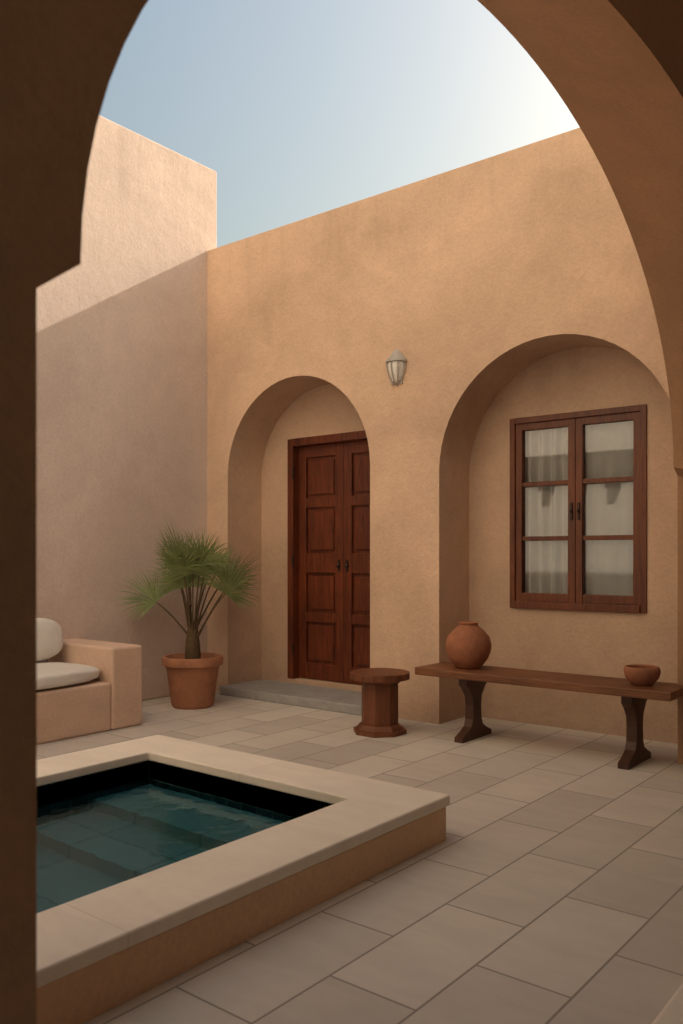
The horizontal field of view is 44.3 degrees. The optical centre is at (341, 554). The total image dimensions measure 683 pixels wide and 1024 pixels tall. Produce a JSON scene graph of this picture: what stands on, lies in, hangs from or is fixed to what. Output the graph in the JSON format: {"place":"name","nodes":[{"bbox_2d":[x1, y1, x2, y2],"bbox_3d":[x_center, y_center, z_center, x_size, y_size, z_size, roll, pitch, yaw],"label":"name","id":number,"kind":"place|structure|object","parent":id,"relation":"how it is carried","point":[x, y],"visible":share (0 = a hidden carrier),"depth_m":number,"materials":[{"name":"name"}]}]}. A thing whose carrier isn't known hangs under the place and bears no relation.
{"place":"outdoors","nodes":[
{"label":"outdoors","id":0,"kind":"place"},
{"bbox_2d":[100,0,579,247],"label":"sky","id":1,"kind":"structure","parent":0,"point":[299,109],"materials":[{"name":"blue"}]},
{"bbox_2d":[0,0,682,1023],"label":"archway","id":2,"kind":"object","parent":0,"point":[612,70],"depth_m":1.02,"materials":[{"name":"brown paint"}]},
{"bbox_2d":[37,691,682,1023],"bbox_3d":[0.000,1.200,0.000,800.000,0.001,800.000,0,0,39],"label":"ground","id":3,"kind":"structure","parent":0,"point":[542,883],"depth_m":2.93,"materials":[{"name":"tile"}]},
{"bbox_2d":[37,638,141,743],"bbox_3d":[-2.799,0.927,4.832,0.815,0.585,3.460,0,0,39],"label":"built in bench","id":4,"kind":"object","parent":3,"relation":"on","point":[109,698],"visible":0.78,"depth_m":5.74,"materials":[{"name":"paint"}]},
{"bbox_2d":[37,662,99,689],"bbox_3d":[-2.473,0.810,5.173,0.749,0.128,2.061,0,0,39],"label":"seat cushion","id":5,"kind":"object","parent":4,"relation":"on","point":[54,674],"visible":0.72,"depth_m":5.52,"materials":[{"name":"fabric"}]},
{"bbox_2d":[37,618,62,660],"bbox_3d":[-2.235,0.600,5.840,0.232,0.315,0.606,0,0,39],"label":"back cushion","id":6,"kind":"object","parent":5,"relation":"on","point":[49,639],"visible":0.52,"depth_m":5.90,"materials":[{"name":"fabric"}]},
{"bbox_2d":[37,115,216,700],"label":"wall","id":7,"kind":"structure","parent":3,"relation":"on","point":[121,394],"depth_m":6.77,"materials":[{"name":"beige paint"}]},
{"bbox_2d":[162,652,222,709],"bbox_3d":[-1.181,1.000,6.663,0.484,0.400,0.484,0,0,39],"label":"plant pot","id":8,"kind":"object","parent":3,"relation":"on","point":[192,683],"visible":0.97,"depth_m":6.50,"materials":[{"name":"ceramic"}]},
{"bbox_2d":[117,521,261,658],"bbox_3d":[-1.042,0.291,6.678,1.182,1.158,1.015,0,0,39],"label":"palm","id":9,"kind":"object","parent":8,"relation":"in","point":[186,561],"depth_m":6.59,"materials":[{"name":"green plant"}]},
{"bbox_2d":[37,760,445,1023],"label":"pool outer wall","id":10,"kind":"structure","parent":3,"relation":"on","point":[87,993],"depth_m":2.56,"materials":[{"name":"paint"}]},
{"bbox_2d":[37,760,331,813],"bbox_3d":[-0.948,1.335,3.309,1.330,0.570,1.530,0,0,39],"label":"pool lining","id":11,"kind":"object","parent":10,"relation":"attached to","point":[176,775],"visible":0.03,"depth_m":3.99,"materials":[{"name":"tile"}]},
{"bbox_2d":[37,773,306,912],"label":"pool water","id":12,"kind":"structure","parent":11,"relation":"in","point":[93,840],"depth_m":3.45,"materials":[{"name":"teal liquid"}]},
{"bbox_2d":[37,735,449,987],"bbox_3d":[-0.948,1.032,3.309,1.914,0.045,2.114,0,0,39],"label":"pool coping","id":13,"kind":"object","parent":10,"relation":"on","point":[81,932],"visible":0.83,"depth_m":2.91,"materials":[{"name":"stone"}]},
{"bbox_2d":[220,679,361,715],"bbox_3d":[-0.224,1.163,7.012,1.536,0.075,0.720,0,0,39],"label":"doorstep","id":14,"kind":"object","parent":3,"relation":"on","point":[323,698],"depth_m":6.84,"materials":[{"name":"grey stone"}]},
{"bbox_2d":[350,668,409,737],"bbox_3d":[0.260,0.995,5.679,0.410,0.410,0.410,0,0,39],"label":"stool","id":15,"kind":"object","parent":3,"relation":"on","point":[379,702],"visible":1,"depth_m":5.57,"materials":[{"name":"brown wood"}]},
{"bbox_2d":[207,128,677,743],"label":"back wall","id":16,"kind":"structure","parent":3,"relation":"on","point":[491,298],"depth_m":6.07,"materials":[{"name":"beige paint"}]},
{"bbox_2d":[288,430,366,678],"bbox_3d":[0.012,0.033,7.115,1.140,2.114,0.144,0,0,39],"label":"door frame","id":17,"kind":"object","parent":16,"relation":"attached to","point":[294,444],"visible":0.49,"depth_m":7.39,"materials":[{"name":"brown wood"}]},
{"bbox_2d":[299,440,369,684],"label":"door leaves","id":18,"kind":"object","parent":17,"relation":"in","point":[334,528],"visible":0.77,"depth_m":7.20,"materials":[{"name":"brown wood"}]},
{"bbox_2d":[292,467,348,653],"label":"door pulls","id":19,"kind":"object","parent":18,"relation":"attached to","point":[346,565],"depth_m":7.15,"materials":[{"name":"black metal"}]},
{"bbox_2d":[385,349,406,385],"bbox_3d":[0.410,-1.377,6.172,0.176,0.273,0.176,0,0,39],"label":"wall lamp frame","id":20,"kind":"object","parent":16,"relation":"attached to","point":[397,355],"visible":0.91,"depth_m":6.12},
{"bbox_2d":[387,361,405,380],"bbox_3d":[0.410,-1.343,6.172,0.148,0.140,0.148,0,0,39],"label":"glass shade","id":21,"kind":"object","parent":20,"relation":"attached to","point":[400,367],"depth_m":6.12,"materials":[{"name":"white glass"}]},
{"bbox_2d":[510,404,646,613],"bbox_3d":[1.618,-0.300,5.777,0.980,1.366,0.097,0,0,39],"label":"window frame","id":22,"kind":"object","parent":16,"relation":"attached to","point":[576,598],"visible":0.98,"depth_m":5.76,"materials":[{"name":"brown wood"}]},
{"bbox_2d":[569,502,579,519],"bbox_3d":[1.596,-0.300,5.750,0.064,0.120,0.032,0,0,39],"label":"window latch","id":23,"kind":"object","parent":22,"relation":"attached to","point":[577,511],"depth_m":5.74,"materials":[{"name":"black metal"}]},
{"bbox_2d":[525,421,632,595],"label":"window panes","id":24,"kind":"structure","parent":16,"relation":"attached to","point":[608,510],"depth_m":5.77,"materials":[{"name":"clear glass"}]},
{"bbox_2d":[454,679,650,769],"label":"bench legs","id":25,"kind":"object","parent":3,"relation":"on","point":[636,752],"visible":0.88,"depth_m":4.89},
{"bbox_2d":[415,662,682,701],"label":"bench plank","id":26,"kind":"object","parent":25,"relation":"on","point":[656,690],"visible":1,"depth_m":5.05,"materials":[{"name":"brown wood"}]},
{"bbox_2d":[446,621,490,668],"bbox_3d":[0.838,0.594,5.537,0.300,0.303,0.300,0,0,39],"label":"clay jar","id":27,"kind":"object","parent":26,"relation":"on","point":[468,644],"visible":1,"depth_m":5.43,"materials":[{"name":"ceramic"}]},
{"bbox_2d":[623,664,660,685],"bbox_3d":[1.728,0.693,4.826,0.204,0.105,0.204,0,0,39],"label":"clay bowl","id":28,"kind":"object","parent":26,"relation":"on","point":[641,675],"visible":1,"depth_m":4.76,"materials":[{"name":"ceramic"}]},
{"bbox_2d":[652,983,682,1023],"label":"arcade step","id":29,"kind":"object","parent":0,"point":[671,1012],"depth_m":2.02,"materials":[{"name":"beige stone"}]}
]}

